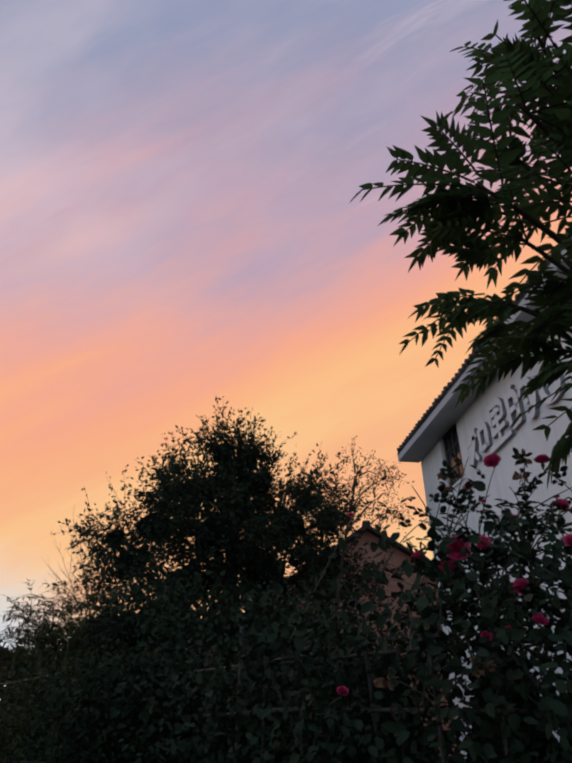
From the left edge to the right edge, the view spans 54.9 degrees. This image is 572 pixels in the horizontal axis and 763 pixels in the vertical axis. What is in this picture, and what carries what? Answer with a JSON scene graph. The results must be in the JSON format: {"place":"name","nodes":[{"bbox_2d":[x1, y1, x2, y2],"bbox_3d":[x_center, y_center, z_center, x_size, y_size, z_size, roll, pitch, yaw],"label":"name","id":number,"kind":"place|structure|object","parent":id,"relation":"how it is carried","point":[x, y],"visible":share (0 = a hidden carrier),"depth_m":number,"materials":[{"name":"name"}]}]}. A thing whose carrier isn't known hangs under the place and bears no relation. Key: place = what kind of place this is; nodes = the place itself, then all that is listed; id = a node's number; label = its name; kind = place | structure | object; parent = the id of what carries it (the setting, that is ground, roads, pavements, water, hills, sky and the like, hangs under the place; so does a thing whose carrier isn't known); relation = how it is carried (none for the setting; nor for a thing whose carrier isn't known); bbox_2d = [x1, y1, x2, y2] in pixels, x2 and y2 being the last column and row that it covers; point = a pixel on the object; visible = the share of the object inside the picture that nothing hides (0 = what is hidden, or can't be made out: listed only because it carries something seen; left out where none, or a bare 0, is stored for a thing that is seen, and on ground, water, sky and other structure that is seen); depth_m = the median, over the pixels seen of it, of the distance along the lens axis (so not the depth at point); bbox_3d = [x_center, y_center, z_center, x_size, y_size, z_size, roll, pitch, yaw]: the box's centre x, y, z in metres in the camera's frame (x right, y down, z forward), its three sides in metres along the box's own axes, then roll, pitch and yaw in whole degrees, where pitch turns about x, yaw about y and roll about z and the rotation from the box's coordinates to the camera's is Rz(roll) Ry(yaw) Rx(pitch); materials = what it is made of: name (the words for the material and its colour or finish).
{"place":"outdoors","nodes":[
{"label":"outdoors","id":0,"kind":"place"},
{"bbox_2d":[0,654,25,728],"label":"house walls","id":1,"kind":"structure","parent":0,"point":[4,659],"depth_m":21.33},
{"bbox_2d":[45,512,117,615],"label":"dead branch twigs","id":2,"kind":"object","parent":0,"point":[82,569],"visible":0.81,"depth_m":8.99,"materials":[{"name":"grey"}]},
{"bbox_2d":[32,609,182,680],"bbox_3d":[-2.078,3.421,6.986,2.072,0.948,1.172,4,-31,-7],"label":"bush","id":3,"kind":"object","parent":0,"point":[126,628],"visible":0.15,"depth_m":6.76,"materials":[{"name":"green plant"}]},
{"bbox_2d":[1,574,233,694],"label":"shrub","id":4,"kind":"object","parent":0,"point":[137,591],"depth_m":6.76,"materials":[{"name":"green plant"}]},
{"bbox_2d":[91,565,215,650],"bbox_3d":[-1.623,4.523,8.180,2.899,3.564,2.476,4,-31,-7],"label":"shrub","id":5,"kind":"object","parent":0,"point":[159,591],"depth_m":8.95,"materials":[{"name":"green plant"}]},
{"bbox_2d":[75,566,361,728],"bbox_3d":[-0.771,3.550,5.948,3.202,2.985,1.916,4,-31,-7],"label":"shrub","id":6,"kind":"object","parent":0,"point":[255,613],"depth_m":6.13,"materials":[{"name":"green plant"}]},
{"bbox_2d":[51,396,402,627],"bbox_3d":[-1.233,4.522,12.698,8.505,8.152,6.071,4,-31,-7],"label":"tree","id":7,"kind":"object","parent":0,"point":[245,516],"depth_m":12.43,"materials":[{"name":"green plant"}]},
{"bbox_2d":[108,443,348,598],"bbox_3d":[-1.273,3.323,13.181,5.826,3.876,2.908,4,-31,-7],"label":"tree foliage","id":8,"kind":"object","parent":7,"relation":"attached to","point":[219,530],"visible":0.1,"depth_m":12.29,"materials":[{"name":"green plant"}]},
{"bbox_2d":[157,617,311,694],"bbox_3d":[-0.800,3.164,6.245,2.031,0.868,1.418,4,-31,-7],"label":"bush","id":9,"kind":"object","parent":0,"point":[219,630],"visible":0.1,"depth_m":6.02,"materials":[{"name":"green plant"}]},
{"bbox_2d":[179,577,348,719],"bbox_3d":[-0.393,4.494,7.785,3.392,3.212,2.627,4,-31,-7],"label":"shrub","id":10,"kind":"object","parent":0,"point":[286,596],"depth_m":7.78,"materials":[{"name":"green plant"}]},
{"bbox_2d":[0,0,571,654],"label":"sky","id":11,"kind":"structure","parent":0,"point":[181,230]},
{"bbox_2d":[246,627,409,699],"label":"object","id":12,"kind":"object","parent":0,"point":[366,697],"visible":0.04,"depth_m":6.13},
{"bbox_2d":[218,583,454,752],"bbox_3d":[0.348,3.990,6.572,3.304,2.860,2.388,4,-31,-7],"label":"shrub","id":13,"kind":"object","parent":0,"point":[349,644],"depth_m":6.47,"materials":[{"name":"green plant"}]},
{"bbox_2d":[263,531,456,762],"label":"brick house walls","id":14,"kind":"structure","parent":0,"point":[397,558],"depth_m":17.41,"materials":[{"name":"brown brick"}]},
{"bbox_2d":[252,520,413,609],"bbox_3d":[3.000,8.191,21.611,7.700,2.720,9.700,-2,-30,4],"label":"roof edge","id":15,"kind":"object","parent":14,"relation":"on","point":[378,534],"depth_m":17.92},
{"bbox_2d":[411,617,440,664],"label":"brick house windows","id":16,"kind":"structure","parent":14,"relation":"in","point":[419,636],"depth_m":16.58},
{"bbox_2d":[307,436,414,618],"bbox_3d":[1.476,4.004,9.836,2.188,6.120,1.470,4,-31,-7],"label":"feathery tree","id":17,"kind":"object","parent":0,"point":[371,478],"depth_m":10.72,"materials":[{"name":"plant"}]},
{"bbox_2d":[350,0,571,488],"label":"tree leaves","id":18,"kind":"object","parent":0,"point":[445,213],"depth_m":2.82,"materials":[{"name":"green plant"}]},
{"bbox_2d":[361,0,571,465],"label":"toona tree rachis","id":19,"kind":"object","parent":18,"relation":"attached to","point":[543,83],"visible":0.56,"depth_m":2.81,"materials":[{"name":"green"}]},
{"bbox_2d":[421,327,571,757],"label":"white house walls","id":20,"kind":"structure","parent":0,"point":[526,437],"depth_m":8.19,"materials":[{"name":"white paint"}]},
{"bbox_2d":[443,423,461,485],"bbox_3d":[3.122,1.361,10.112,0.060,1.090,0.770,4,-31,-7],"label":"window frame","id":21,"kind":"object","parent":20,"relation":"in","point":[446,435],"visible":0.29,"depth_m":10.29,"materials":[{"name":"brown wood"}]},
{"bbox_2d":[445,427,464,484],"bbox_3d":[3.121,1.361,10.112,0.008,0.980,0.660,4,-31,-7],"label":"window","id":22,"kind":"structure","parent":21,"relation":"in","point":[449,445],"depth_m":10.17,"materials":[{"name":"black glass"}]},
{"bbox_2d":[448,475,465,492],"bbox_3d":[3.067,1.849,9.818,0.130,0.050,0.850,4,-31,-7],"label":"white house window sill","id":23,"kind":"structure","parent":20,"relation":"attached to","point":[457,483],"depth_m":9.67,"materials":[{"name":"white paint"}]},
{"bbox_2d":[398,249,571,462],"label":"roof eave","id":24,"kind":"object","parent":20,"relation":"attached to","point":[441,420],"depth_m":9.72,"materials":[{"name":"white paint"}]},
{"bbox_2d":[397,230,571,454],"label":"roof tiles","id":25,"kind":"object","parent":24,"relation":"on","point":[444,392],"visible":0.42,"depth_m":9.22,"materials":[{"name":"grey tile"}]},
{"bbox_2d":[466,360,565,466],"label":"white house sign letters","id":26,"kind":"object","parent":20,"relation":"attached to","point":[498,410],"visible":0.81,"depth_m":8.17,"materials":[{"name":"white"}]},
{"label":"ground","id":27,"kind":"structure","parent":0,"visible":0},
{"bbox_2d":[0,647,88,734],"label":"shrub","id":28,"kind":"object","parent":27,"relation":"on","point":[11,691],"visible":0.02,"depth_m":6.97,"materials":[{"name":"green plant"}]},
{"bbox_2d":[0,572,127,733],"bbox_3d":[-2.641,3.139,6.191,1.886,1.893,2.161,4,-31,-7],"label":"bamboo clump leaves","id":29,"kind":"object","parent":27,"relation":"on","point":[24,653],"visible":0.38,"depth_m":6.08,"materials":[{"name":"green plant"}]},
{"bbox_2d":[0,587,571,762],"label":"trellis bamboo poles","id":30,"kind":"object","parent":27,"relation":"on","point":[366,654],"visible":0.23,"depth_m":2.37,"materials":[{"name":"brown wood"}]},
{"bbox_2d":[4,628,560,752],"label":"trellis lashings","id":31,"kind":"object","parent":30,"relation":"attached to","point":[467,723],"visible":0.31,"depth_m":2.29,"materials":[{"name":"brown fabric"}]},
{"bbox_2d":[267,451,571,762],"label":"rose canes","id":32,"kind":"object","parent":30,"relation":"on","point":[472,590],"visible":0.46,"depth_m":2.16,"materials":[{"name":"green plant"}]},
{"bbox_2d":[341,463,562,696],"bbox_3d":[0.696,0.778,2.323,0.955,0.960,1.360,4,-31,-7],"label":"rose calyx","id":33,"kind":"object","parent":32,"relation":"attached to","point":[542,465],"visible":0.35,"depth_m":2.51,"materials":[{"name":"green plant"}]},
{"bbox_2d":[373,448,532,690],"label":"rose flowers","id":34,"kind":"object","parent":32,"relation":"attached to","point":[380,682],"visible":0.67,"depth_m":2.56,"materials":[{"name":"red plant"}]},
{"bbox_2d":[271,447,571,759],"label":"rose","id":35,"kind":"object","parent":30,"relation":"on","point":[508,519],"depth_m":2.19,"materials":[{"name":"plant"}]},
{"bbox_2d":[9,646,571,762],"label":"rose bush","id":36,"kind":"object","parent":27,"relation":"on","point":[541,751],"visible":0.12,"depth_m":2.36,"materials":[{"name":"green"}]},
{"bbox_2d":[0,633,262,762],"bbox_3d":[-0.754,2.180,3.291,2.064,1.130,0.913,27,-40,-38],"label":"hedge leaves","id":37,"kind":"object","parent":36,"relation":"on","point":[91,735],"visible":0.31,"depth_m":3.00,"materials":[{"name":"green plant"}]},
{"bbox_2d":[28,481,571,762],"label":"hedge leaves","id":38,"kind":"object","parent":36,"relation":"attached to","point":[557,707],"visible":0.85,"depth_m":2.11,"materials":[{"name":"green plant"}]}
]}

